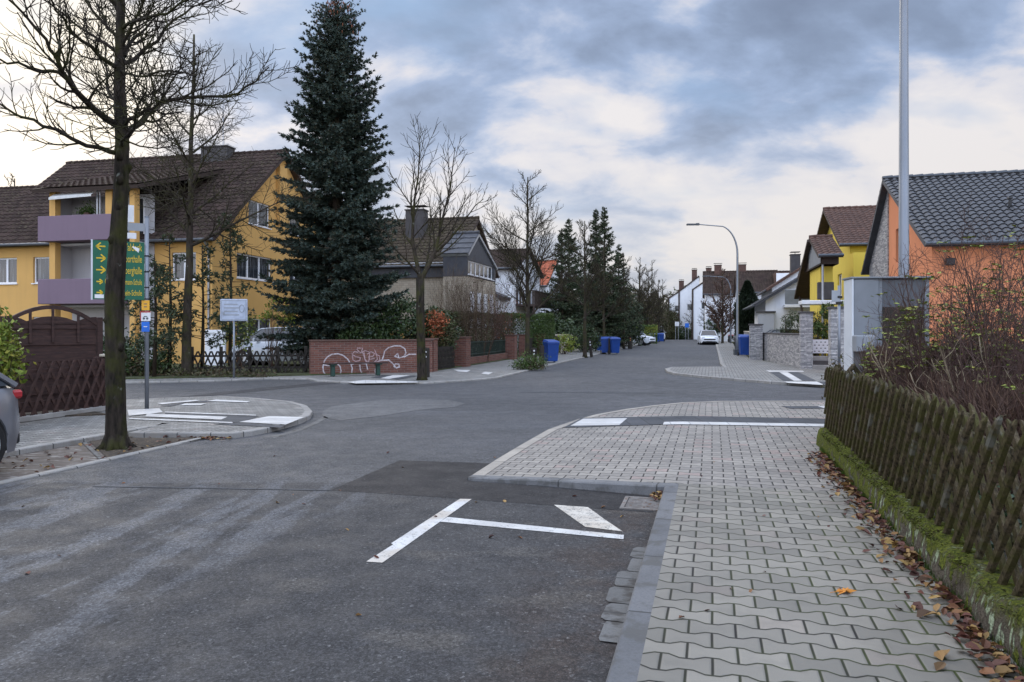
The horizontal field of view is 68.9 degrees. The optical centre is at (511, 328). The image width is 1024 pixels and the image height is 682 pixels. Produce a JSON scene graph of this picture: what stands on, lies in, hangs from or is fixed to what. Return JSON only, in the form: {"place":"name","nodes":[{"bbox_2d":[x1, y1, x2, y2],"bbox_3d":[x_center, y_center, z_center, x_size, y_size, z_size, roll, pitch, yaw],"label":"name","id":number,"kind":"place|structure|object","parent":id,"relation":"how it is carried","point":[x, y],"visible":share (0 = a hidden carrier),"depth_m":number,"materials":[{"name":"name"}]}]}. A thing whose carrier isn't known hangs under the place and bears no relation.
{"place":"outdoors","nodes":[
{"label":"outdoors","id":0,"kind":"place"},
{"bbox_2d":[0,185,37,212],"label":"yellow house","id":1,"kind":"structure","parent":0,"point":[10,196],"depth_m":41.54,"materials":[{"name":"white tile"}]},
{"bbox_2d":[19,409,104,422],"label":"garden soil","id":2,"kind":"structure","parent":0,"point":[94,413],"depth_m":13.16,"materials":[{"name":"soil"}]},
{"bbox_2d":[0,306,36,388],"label":"evergreen shrub","id":3,"kind":"object","parent":2,"relation":"on","point":[9,357],"visible":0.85,"depth_m":11.30,"materials":[{"name":"green plant"}]},
{"bbox_2d":[1,357,104,422],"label":"lattice fence","id":4,"kind":"object","parent":2,"relation":"on","point":[95,367],"visible":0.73,"depth_m":12.98,"materials":[{"name":"brown wood"}]},
{"bbox_2d":[4,305,102,412],"bbox_3d":[-8.346,0.545,13.550,0.100,1.950,1.750,0,0,36],"label":"privacy fence","id":5,"kind":"object","parent":2,"relation":"on","point":[51,338],"visible":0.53,"depth_m":13.62,"materials":[{"name":"brown wood"}]},
{"bbox_2d":[15,396,303,447],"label":"pavement","id":6,"kind":"structure","parent":0,"point":[45,431],"depth_m":12.42,"materials":[{"name":"concrete"}]},
{"bbox_2d":[91,205,150,408],"bbox_3d":[-7.340,-0.406,14.028,0.992,3.851,0.138,0,0,-26],"label":"direction sign","id":7,"kind":"object","parent":6,"relation":"on","point":[134,284],"visible":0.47,"depth_m":14.09,"materials":[{"name":"metal"}]},
{"bbox_2d":[127,399,302,426],"bbox_3d":[-5.515,1.513,13.440,2.522,0.008,5.436,0,0,-34],"label":"tactile strip","id":8,"kind":"object","parent":6,"relation":"on","point":[274,419],"depth_m":12.77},
{"bbox_2d":[0,85,321,363],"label":"yellow house","id":9,"kind":"structure","parent":0,"point":[47,234],"depth_m":34.21,"materials":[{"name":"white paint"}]},
{"bbox_2d":[0,258,17,284],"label":"window frame","id":10,"kind":"structure","parent":9,"relation":"in","point":[8,266],"depth_m":34.72,"materials":[{"name":"white plastic"}]},
{"bbox_2d":[236,253,272,282],"bbox_3d":[-12.289,-2.900,35.585,0.210,1.191,3.120,0,0,13],"label":"window frame","id":11,"kind":"structure","parent":9,"relation":"in","point":[257,264],"depth_m":35.58,"materials":[{"name":"white plastic"}]},
{"bbox_2d":[126,351,519,378],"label":"garden soil","id":12,"kind":"structure","parent":0,"point":[294,373],"depth_m":25.29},
{"bbox_2d":[103,330,180,375],"bbox_3d":[-12.776,0.833,24.586,3.898,1.628,2.224,0,0,0],"label":"evergreen shrub","id":13,"kind":"object","parent":12,"relation":"on","point":[133,351],"visible":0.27,"depth_m":24.33,"materials":[{"name":"green plant"}]},
{"bbox_2d":[124,253,185,376],"bbox_3d":[-11.181,-0.460,23.453,1.581,4.024,2.021,0,0,20],"label":"conifer sapling","id":14,"kind":"object","parent":12,"relation":"on","point":[155,290],"visible":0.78,"depth_m":23.49,"materials":[{"name":"green plant"}]},
{"bbox_2d":[132,231,197,373],"bbox_3d":[-11.320,-0.855,24.573,2.054,4.814,2.313,0,0,0],"label":"conifer sapling","id":15,"kind":"object","parent":12,"relation":"on","point":[171,306],"visible":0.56,"depth_m":24.58,"materials":[{"name":"green plant"}]},
{"bbox_2d":[159,242,236,372],"bbox_3d":[-10.712,-0.742,25.524,2.885,4.587,1.633,0,0,-44],"label":"conifer sapling","id":16,"kind":"object","parent":12,"relation":"on","point":[206,273],"visible":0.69,"depth_m":25.56,"materials":[{"name":"green plant"}]},
{"bbox_2d":[125,356,277,377],"bbox_3d":[-10.448,1.244,24.390,5.698,0.893,1.825,0,0,0],"label":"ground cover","id":17,"kind":"object","parent":12,"relation":"on","point":[200,371],"visible":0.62,"depth_m":24.10,"materials":[{"name":"green plant"}]},
{"bbox_2d":[110,26,318,375],"bbox_3d":[-9.818,-4.177,24.266,5.208,11.554,5.736,0,0,43],"label":"garden tree","id":18,"kind":"object","parent":12,"relation":"on","point":[186,352],"visible":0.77,"depth_m":24.27,"materials":[{"name":"brown plant"}]},
{"bbox_2d":[199,213,262,370],"bbox_3d":[-9.826,-1.283,26.119,2.047,5.669,2.206,0,0,45],"label":"conifer sapling","id":19,"kind":"object","parent":12,"relation":"on","point":[233,235],"visible":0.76,"depth_m":26.14,"materials":[{"name":"green plant"}]},
{"bbox_2d":[192,346,308,372],"bbox_3d":[-8.979,1.075,25.539,4.076,0.950,0.220,0,0,-11],"label":"lattice fence","id":20,"kind":"object","parent":12,"relation":"on","point":[221,363],"visible":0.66,"depth_m":25.50,"materials":[{"name":"brown wood"}]},
{"bbox_2d":[220,296,299,366],"bbox_3d":[-9.582,0.158,28.529,2.898,2.894,1.366,0,0,-12],"label":"evergreen shrub","id":21,"kind":"object","parent":12,"relation":"on","point":[269,315],"visible":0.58,"depth_m":28.51,"materials":[{"name":"green plant"}]},
{"bbox_2d":[232,327,316,365],"bbox_3d":[-9.496,0.721,31.199,4.352,1.602,2.100,0,0,12],"label":"parked car","id":22,"kind":"object","parent":12,"relation":"on","point":[258,345],"visible":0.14,"depth_m":30.51,"materials":[{"name":"silver metal"}]},
{"bbox_2d":[255,0,411,356],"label":"spruce tree","id":23,"kind":"object","parent":12,"relation":"on","point":[338,163],"visible":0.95,"depth_m":28.70,"materials":[{"name":"green plant"}]},
{"bbox_2d":[334,319,381,339],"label":"evergreen shrub","id":24,"kind":"object","parent":12,"relation":"on","point":[352,332],"visible":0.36,"depth_m":28.27,"materials":[{"name":"green plant"}]},
{"bbox_2d":[303,205,499,341],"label":"brick house","id":25,"kind":"structure","parent":12,"relation":"on","point":[404,283],"depth_m":39.28,"materials":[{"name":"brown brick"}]},
{"bbox_2d":[363,292,463,359],"bbox_3d":[-4.289,-0.001,29.629,4.774,3.217,2.514,0,0,0],"label":"rhododendron","id":26,"kind":"object","parent":12,"relation":"on","point":[410,329],"visible":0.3,"depth_m":29.03,"materials":[{"name":"green plant"}]},
{"bbox_2d":[413,309,456,358],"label":"autumn shrub","id":27,"kind":"object","parent":12,"relation":"on","point":[441,321],"visible":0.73,"depth_m":28.95,"materials":[{"name":"orange plant"}]},
{"bbox_2d":[438,346,454,368],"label":"garden gate","id":28,"kind":"structure","parent":12,"relation":"on","point":[448,361],"depth_m":28.67,"materials":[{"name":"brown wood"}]},
{"bbox_2d":[428,253,494,357],"bbox_3d":[-2.273,-0.956,33.690,3.401,5.120,3.633,0,0,0],"label":"bare shrub","id":29,"kind":"object","parent":12,"relation":"on","point":[454,305],"visible":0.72,"depth_m":33.31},
{"bbox_2d":[411,308,515,362],"bbox_3d":[-2.003,0.346,37.118,1.805,2.560,12.333,0,0,14],"label":"garden hedge","id":30,"kind":"object","parent":12,"relation":"on","point":[462,318],"visible":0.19,"depth_m":35.55,"materials":[{"name":"brown plant"}]},
{"bbox_2d":[441,230,497,357],"bbox_3d":[-2.162,-1.752,39.323,1.455,6.605,5.597,0,0,14],"label":"house annex","id":31,"kind":"object","parent":12,"relation":"on","point":[471,246],"visible":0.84,"depth_m":37.61,"materials":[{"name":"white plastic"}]},
{"bbox_2d":[443,260,517,361],"bbox_3d":[-1.505,-0.840,34.739,4.112,4.888,3.223,0,0,12],"label":"bare shrub","id":32,"kind":"object","parent":12,"relation":"on","point":[489,314],"visible":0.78,"depth_m":34.32,"materials":[{"name":"brown plant"}]},
{"bbox_2d":[483,282,524,347],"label":"bare shrub","id":33,"kind":"object","parent":12,"relation":"on","point":[507,327],"visible":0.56,"depth_m":38.58,"materials":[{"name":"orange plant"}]},
{"bbox_2d":[490,248,549,349],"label":"white house","id":34,"kind":"structure","parent":12,"relation":"on","point":[533,302],"depth_m":52.59,"materials":[{"name":"paint"}]},
{"bbox_2d":[498,312,554,355],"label":"garden hedge","id":35,"kind":"object","parent":12,"relation":"on","point":[549,317],"visible":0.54,"depth_m":42.70,"materials":[{"name":"green plant"}]},
{"bbox_2d":[530,312,578,347],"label":"thicket","id":36,"kind":"object","parent":12,"relation":"on","point":[561,326],"visible":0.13,"depth_m":51.52,"materials":[{"name":"green plant"}]},
{"bbox_2d":[535,228,594,341],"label":"spruce tree","id":37,"kind":"object","parent":12,"relation":"on","point":[555,305],"visible":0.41,"depth_m":54.81,"materials":[{"name":"green plant"}]},
{"bbox_2d":[545,219,602,343],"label":"spruce tree","id":38,"kind":"object","parent":12,"relation":"on","point":[567,232],"visible":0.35,"depth_m":56.71,"materials":[{"name":"green plant"}]},
{"bbox_2d":[598,287,647,346],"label":"thicket","id":39,"kind":"object","parent":12,"relation":"on","point":[634,330],"visible":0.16,"depth_m":65.76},
{"bbox_2d":[126,343,637,381],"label":"pavement","id":40,"kind":"structure","parent":0,"point":[498,368],"depth_m":25.45,"materials":[{"name":"concrete"}]},
{"bbox_2d":[220,299,247,377],"bbox_3d":[-8.811,0.302,23.657,0.840,2.496,0.076,0,0,-6],"label":"notice board","id":41,"kind":"object","parent":40,"relation":"on","point":[233,310],"visible":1,"depth_m":23.63,"materials":[{"name":"metal"}]},
{"bbox_2d":[308,339,433,373],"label":"brick wall","id":42,"kind":"structure","parent":40,"relation":"on","point":[399,355],"depth_m":25.87,"materials":[{"name":"red brick"}]},
{"bbox_2d":[350,370,492,382],"bbox_3d":[-2.897,1.545,24.573,3.089,0.002,7.427,0,0,27],"label":"tactile strip","id":43,"kind":"object","parent":40,"relation":"on","point":[378,381],"depth_m":23.27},
{"bbox_2d":[374,111,497,379],"bbox_3d":[-2.236,-2.455,22.671,3.643,8.150,2.834,0,0,0],"label":"street tree","id":44,"kind":"object","parent":40,"relation":"on","point":[421,346],"visible":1,"depth_m":22.63,"materials":[{"name":"brown plant"}]},
{"bbox_2d":[452,337,471,366],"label":"brick pillar","id":45,"kind":"structure","parent":40,"relation":"on","point":[462,358],"depth_m":30.53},
{"bbox_2d":[471,340,506,363],"bbox_3d":[-1.166,1.070,34.870,0.240,1.060,6.865,0,0,15],"label":"railing fence","id":46,"kind":"object","parent":40,"relation":"on","point":[497,350],"visible":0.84,"depth_m":34.84,"materials":[{"name":"metal"}]},
{"bbox_2d":[509,351,550,369],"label":"bed plants","id":47,"kind":"object","parent":40,"relation":"on","point":[533,361],"visible":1,"depth_m":28.52,"materials":[{"name":"green plant"}]},
{"bbox_2d":[478,169,590,361],"bbox_3d":[0.365,-2.436,29.793,4.264,8.072,4.406,0,0,45],"label":"street tree","id":48,"kind":"object","parent":40,"relation":"on","point":[509,252],"visible":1,"depth_m":29.91,"materials":[{"name":"brown plant"}]},
{"bbox_2d":[564,323,602,351],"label":"evergreen shrub","id":49,"kind":"object","parent":40,"relation":"on","point":[595,338],"visible":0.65,"depth_m":49.69,"materials":[{"name":"green plant"}]},
{"bbox_2d":[573,208,632,336],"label":"spruce tree","id":50,"kind":"object","parent":40,"relation":"on","point":[595,234],"visible":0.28,"depth_m":61.80,"materials":[{"name":"green plant"}]},
{"bbox_2d":[576,207,638,342],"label":"spruce tree","id":51,"kind":"object","parent":40,"relation":"on","point":[603,225],"visible":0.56,"depth_m":59.45,"materials":[{"name":"green plant"}]},
{"bbox_2d":[0,339,825,681],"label":"road","id":52,"kind":"structure","parent":0,"point":[240,575],"depth_m":5.34,"materials":[{"name":"asphalt"}]},
{"bbox_2d":[0,442,105,480],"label":"parking strip","id":53,"kind":"object","parent":52,"relation":"on","point":[57,458],"visible":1,"depth_m":9.01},
{"bbox_2d":[0,372,21,461],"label":"parked car","id":54,"kind":"object","parent":53,"relation":"on","point":[9,423],"visible":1,"depth_m":8.37,"materials":[{"name":"grey paint"}]},
{"bbox_2d":[0,437,204,484],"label":"kerb","id":55,"kind":"structure","parent":52,"relation":"on","point":[15,479],"depth_m":8.82,"materials":[{"name":"concrete"}]},
{"bbox_2d":[90,434,198,457],"bbox_3d":[-5.076,1.582,11.066,1.366,0.001,3.650,0,0,15],"label":"tree bed","id":56,"kind":"object","parent":52,"relation":"on","point":[139,443],"visible":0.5,"depth_m":10.31,"materials":[{"name":"brown soil"}]},
{"bbox_2d":[0,0,301,450],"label":"street tree","id":57,"kind":"object","parent":52,"relation":"on","point":[116,437],"visible":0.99,"depth_m":9.83,"materials":[{"name":"brown wood"}]},
{"bbox_2d":[3,396,312,457],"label":"kerb","id":58,"kind":"structure","parent":52,"relation":"on","point":[138,432],"depth_m":10.96,"materials":[{"name":"concrete"}]},
{"bbox_2d":[182,382,335,396],"bbox_3d":[-6.379,1.596,20.170,0.746,0.001,6.079,0,0,27],"label":"asphalt seam","id":59,"kind":"object","parent":52,"relation":"on","point":[261,389],"visible":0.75,"depth_m":19.67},
{"bbox_2d":[92,392,643,489],"bbox_3d":[-0.709,1.596,13.360,3.436,0.001,13.551,0,0,27],"label":"asphalt seam","id":60,"kind":"object","parent":52,"relation":"on","point":[317,489],"visible":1,"depth_m":7.51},
{"bbox_2d":[126,345,637,383],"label":"kerb","id":61,"kind":"structure","parent":52,"relation":"on","point":[433,382],"depth_m":22.68,"materials":[{"name":"concrete"}]},
{"bbox_2d":[322,399,464,419],"bbox_3d":[-2.673,1.596,15.269,2.357,0.001,3.891,0,0,39],"label":"asphalt patch","id":62,"kind":"object","parent":52,"relation":"on","point":[365,409],"visible":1,"depth_m":15.16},
{"bbox_2d":[332,460,652,512],"bbox_3d":[-0.050,1.598,7.856,3.223,0.001,1.872,0,0,17],"label":"asphalt patch","id":63,"kind":"object","parent":52,"relation":"on","point":[430,478],"visible":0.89,"depth_m":7.48,"materials":[{"name":"asphalt"}]},
{"bbox_2d":[367,499,623,562],"bbox_3d":[0.042,1.597,5.862,1.652,0.001,1.980,0,0,16],"label":"road marking","id":64,"kind":"object","parent":52,"relation":"on","point":[403,541],"visible":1,"depth_m":5.97,"materials":[{"name":"paint"}]},
{"bbox_2d":[0,435,1023,681],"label":"fallen leaves","id":65,"kind":"object","parent":52,"relation":"on","point":[908,557],"visible":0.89,"depth_m":4.37,"materials":[{"name":"brown plant"}]},
{"bbox_2d":[467,475,677,495],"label":"kerb","id":66,"kind":"structure","parent":52,"relation":"on","point":[640,488],"depth_m":7.45,"materials":[{"name":"concrete"}]},
{"bbox_2d":[561,220,613,357],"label":"street tree","id":67,"kind":"object","parent":52,"relation":"on","point":[589,285],"visible":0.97,"depth_m":41.41,"materials":[{"name":"brown plant"}]},
{"bbox_2d":[555,505,620,530],"bbox_3d":[0.642,1.597,6.340,0.264,0.001,0.993,0,0,-16],"label":"road marking","id":68,"kind":"object","parent":52,"relation":"on","point":[586,516],"visible":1,"depth_m":6.32,"materials":[{"name":"paint"}]},
{"bbox_2d":[580,240,627,353],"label":"street tree","id":69,"kind":"object","parent":52,"relation":"on","point":[603,277],"visible":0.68,"depth_m":47.93,"materials":[{"name":"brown plant"}]},
{"bbox_2d":[609,253,634,348],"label":"street tree","id":70,"kind":"object","parent":52,"relation":"on","point":[623,288],"visible":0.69,"depth_m":59.95,"materials":[{"name":"grey plant"}]},
{"bbox_2d":[599,547,645,642],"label":"gutter slab","id":71,"kind":"structure","parent":52,"relation":"on","point":[615,611],"depth_m":4.42,"materials":[{"name":"stone"}]},
{"bbox_2d":[620,496,660,510],"bbox_3d":[1.201,1.609,6.815,0.380,0.043,0.480,0,0,15],"label":"storm drain","id":72,"kind":"object","parent":52,"relation":"on","point":[640,503],"visible":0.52,"depth_m":6.80,"materials":[{"name":"grey metal"}]},
{"bbox_2d":[606,484,678,681],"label":"kerb","id":73,"kind":"structure","parent":52,"relation":"on","point":[626,662],"depth_m":4.09,"materials":[{"name":"concrete"}]},
{"bbox_2d":[468,401,824,477],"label":"kerb","id":74,"kind":"structure","parent":52,"relation":"on","point":[485,470],"depth_m":10.78,"materials":[{"name":"concrete"}]},
{"bbox_2d":[665,368,824,386],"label":"kerb","id":75,"kind":"structure","parent":52,"relation":"on","point":[667,370],"depth_m":22.79,"materials":[{"name":"concrete"}]},
{"bbox_2d":[0,0,1023,310],"label":"sky","id":76,"kind":"structure","parent":0,"point":[751,119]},
{"bbox_2d":[486,402,852,492],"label":"pavement","id":77,"kind":"structure","parent":0,"point":[758,456],"depth_m":9.24,"materials":[{"name":"concrete"}]},
{"bbox_2d":[563,416,824,427],"bbox_3d":[3.186,1.526,12.145,4.632,0.067,1.341,0,0,7],"label":"tactile strip","id":78,"kind":"object","parent":77,"relation":"on","point":[655,420],"depth_m":12.20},
{"bbox_2d":[842,276,928,372],"bbox_3d":[5.864,0.355,11.621,1.190,2.330,0.675,0,0,8],"label":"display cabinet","id":79,"kind":"object","parent":77,"relation":"on","point":[859,292],"visible":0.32,"depth_m":11.58,"materials":[{"name":"grey"}]},
{"bbox_2d":[883,307,923,346],"bbox_3d":[6.051,0.140,11.549,0.600,0.960,0.010,0,0,8],"label":"dark window","id":80,"kind":"structure","parent":79,"relation":"in","point":[891,309],"depth_m":11.56,"materials":[{"name":"grey glass"}]},
{"bbox_2d":[898,0,908,275],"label":"street lamp","id":81,"kind":"object","parent":77,"relation":"on","point":[903,232],"visible":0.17,"depth_m":12.54,"materials":[{"name":"metal"}]},
{"bbox_2d":[669,341,824,383],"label":"pavement","id":82,"kind":"structure","parent":0,"point":[742,366],"depth_m":28.02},
{"bbox_2d":[686,223,738,354],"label":"street lamp","id":83,"kind":"object","parent":82,"relation":"on","point":[736,350],"visible":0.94,"depth_m":43.59,"materials":[{"name":"metal"}]},
{"bbox_2d":[701,269,734,342],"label":"garden tree","id":84,"kind":"object","parent":82,"relation":"on","point":[713,313],"visible":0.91,"depth_m":79.82,"materials":[{"name":"brown plant"}]},
{"bbox_2d":[748,324,763,359],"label":"stone pillar","id":85,"kind":"structure","parent":82,"relation":"on","point":[755,341],"depth_m":36.63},
{"bbox_2d":[763,333,798,366],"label":"stone wall","id":86,"kind":"structure","parent":82,"relation":"on","point":[781,348],"depth_m":32.49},
{"bbox_2d":[766,370,824,384],"bbox_3d":[8.979,1.515,23.764,1.996,0.001,7.284,0,0,13],"label":"tactile strip","id":87,"kind":"object","parent":82,"relation":"on","point":[796,374],"depth_m":23.30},
{"bbox_2d":[798,311,813,368],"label":"stone pillar","id":88,"kind":"structure","parent":82,"relation":"on","point":[805,339],"depth_m":28.51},
{"bbox_2d":[827,306,843,369],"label":"stone pillar","id":89,"kind":"structure","parent":82,"relation":"on","point":[832,332],"depth_m":25.04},
{"bbox_2d":[733,270,789,301],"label":"white house","id":90,"kind":"structure","parent":0,"point":[760,281],"depth_m":82.01,"materials":[{"name":"tile"}]},
{"bbox_2d":[743,277,809,332],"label":"white house","id":91,"kind":"structure","parent":0,"point":[773,308],"depth_m":49.59,"materials":[{"name":"paint"}]},
{"bbox_2d":[756,251,800,297],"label":"white house","id":92,"kind":"structure","parent":0,"point":[794,267],"depth_m":62.01,"materials":[{"name":"paint"}]},
{"bbox_2d":[637,483,1021,681],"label":"pavement","id":93,"kind":"structure","parent":0,"point":[790,617],"depth_m":4.09,"materials":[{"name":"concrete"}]},
{"bbox_2d":[816,366,1023,667],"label":"picket fence","id":94,"kind":"object","parent":93,"relation":"on","point":[875,425],"visible":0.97,"depth_m":4.64,"materials":[{"name":"wood"}]},
{"bbox_2d":[820,430,1023,616],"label":"moss","id":95,"kind":"object","parent":94,"relation":"on","point":[926,532],"visible":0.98,"depth_m":5.09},
{"bbox_2d":[819,445,1023,675],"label":"grass tufts","id":96,"kind":"object","parent":93,"relation":"on","point":[919,559],"visible":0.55,"depth_m":4.64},
{"bbox_2d":[817,205,875,306],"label":"bright yellow house","id":97,"kind":"structure","parent":0,"point":[848,228],"depth_m":39.46,"materials":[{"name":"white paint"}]},
{"bbox_2d":[948,506,1022,573],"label":"garden soil","id":98,"kind":"structure","parent":0,"point":[1019,564],"depth_m":4.70,"materials":[{"name":"brown soil"}]},
{"bbox_2d":[844,340,1018,382],"bbox_3d":[5.461,0.773,8.878,2.740,1.416,2.943,0,0,15],"label":"bare hedge","id":99,"kind":"object","parent":98,"relation":"on","point":[877,373],"depth_m":8.94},
{"bbox_2d":[858,230,1023,394],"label":"rose shrub","id":100,"kind":"object","parent":98,"relation":"on","point":[910,318],"visible":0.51,"depth_m":7.33,"materials":[{"name":"brown plant"}]},
{"bbox_2d":[858,281,1023,383],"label":"rose shrub","id":101,"kind":"object","parent":98,"relation":"on","point":[875,351],"visible":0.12,"depth_m":8.17,"materials":[{"name":"brown plant"}]},
{"bbox_2d":[868,360,1023,540],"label":"bare hedge","id":102,"kind":"object","parent":98,"relation":"on","point":[980,401],"visible":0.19,"depth_m":5.72,"materials":[{"name":"plant"}]},
{"bbox_2d":[895,193,1023,373],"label":"rose shrub","id":103,"kind":"object","parent":98,"relation":"on","point":[991,278],"visible":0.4,"depth_m":7.79,"materials":[{"name":"brown plant"}]},
{"bbox_2d":[897,229,1023,413],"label":"rose shrub","id":104,"kind":"object","parent":98,"relation":"on","point":[993,374],"visible":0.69,"depth_m":6.15,"materials":[{"name":"brown plant"}]},
{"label":"garden soil","id":105,"kind":"structure","parent":0,"visible":0},
{"bbox_2d":[702,263,777,341],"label":"white house","id":106,"kind":"structure","parent":105,"relation":"on","point":[709,287],"depth_m":93.18,"materials":[{"name":"paint"}]},
{"bbox_2d":[732,280,758,345],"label":"cypress tree","id":107,"kind":"object","parent":105,"relation":"on","point":[747,295],"visible":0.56,"depth_m":61.34,"materials":[{"name":"green plant"}]},
{"bbox_2d":[794,234,843,355],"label":"house","id":108,"kind":"structure","parent":105,"relation":"on","point":[823,253],"depth_m":34.94,"materials":[{"name":"paint"}]},
{"bbox_2d":[813,301,834,355],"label":"evergreen shrub","id":109,"kind":"object","parent":105,"relation":"on","point":[822,334],"visible":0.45,"depth_m":29.73,"materials":[{"name":"green plant"}]},
{"bbox_2d":[861,169,1023,347],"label":"orange house","id":110,"kind":"structure","parent":105,"relation":"on","point":[936,200],"depth_m":25.58,"materials":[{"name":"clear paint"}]},
{"label":"ground","id":111,"kind":"structure","parent":0,"visible":0},
{"bbox_2d":[678,268,699,331],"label":"terraced house","id":112,"kind":"structure","parent":111,"relation":"on","point":[684,296],"depth_m":115.49,"materials":[{"name":"white paint"}]},
{"bbox_2d":[692,266,711,339],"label":"terraced house","id":113,"kind":"structure","parent":111,"relation":"on","point":[697,290],"depth_m":108.56,"materials":[{"name":"white paint"}]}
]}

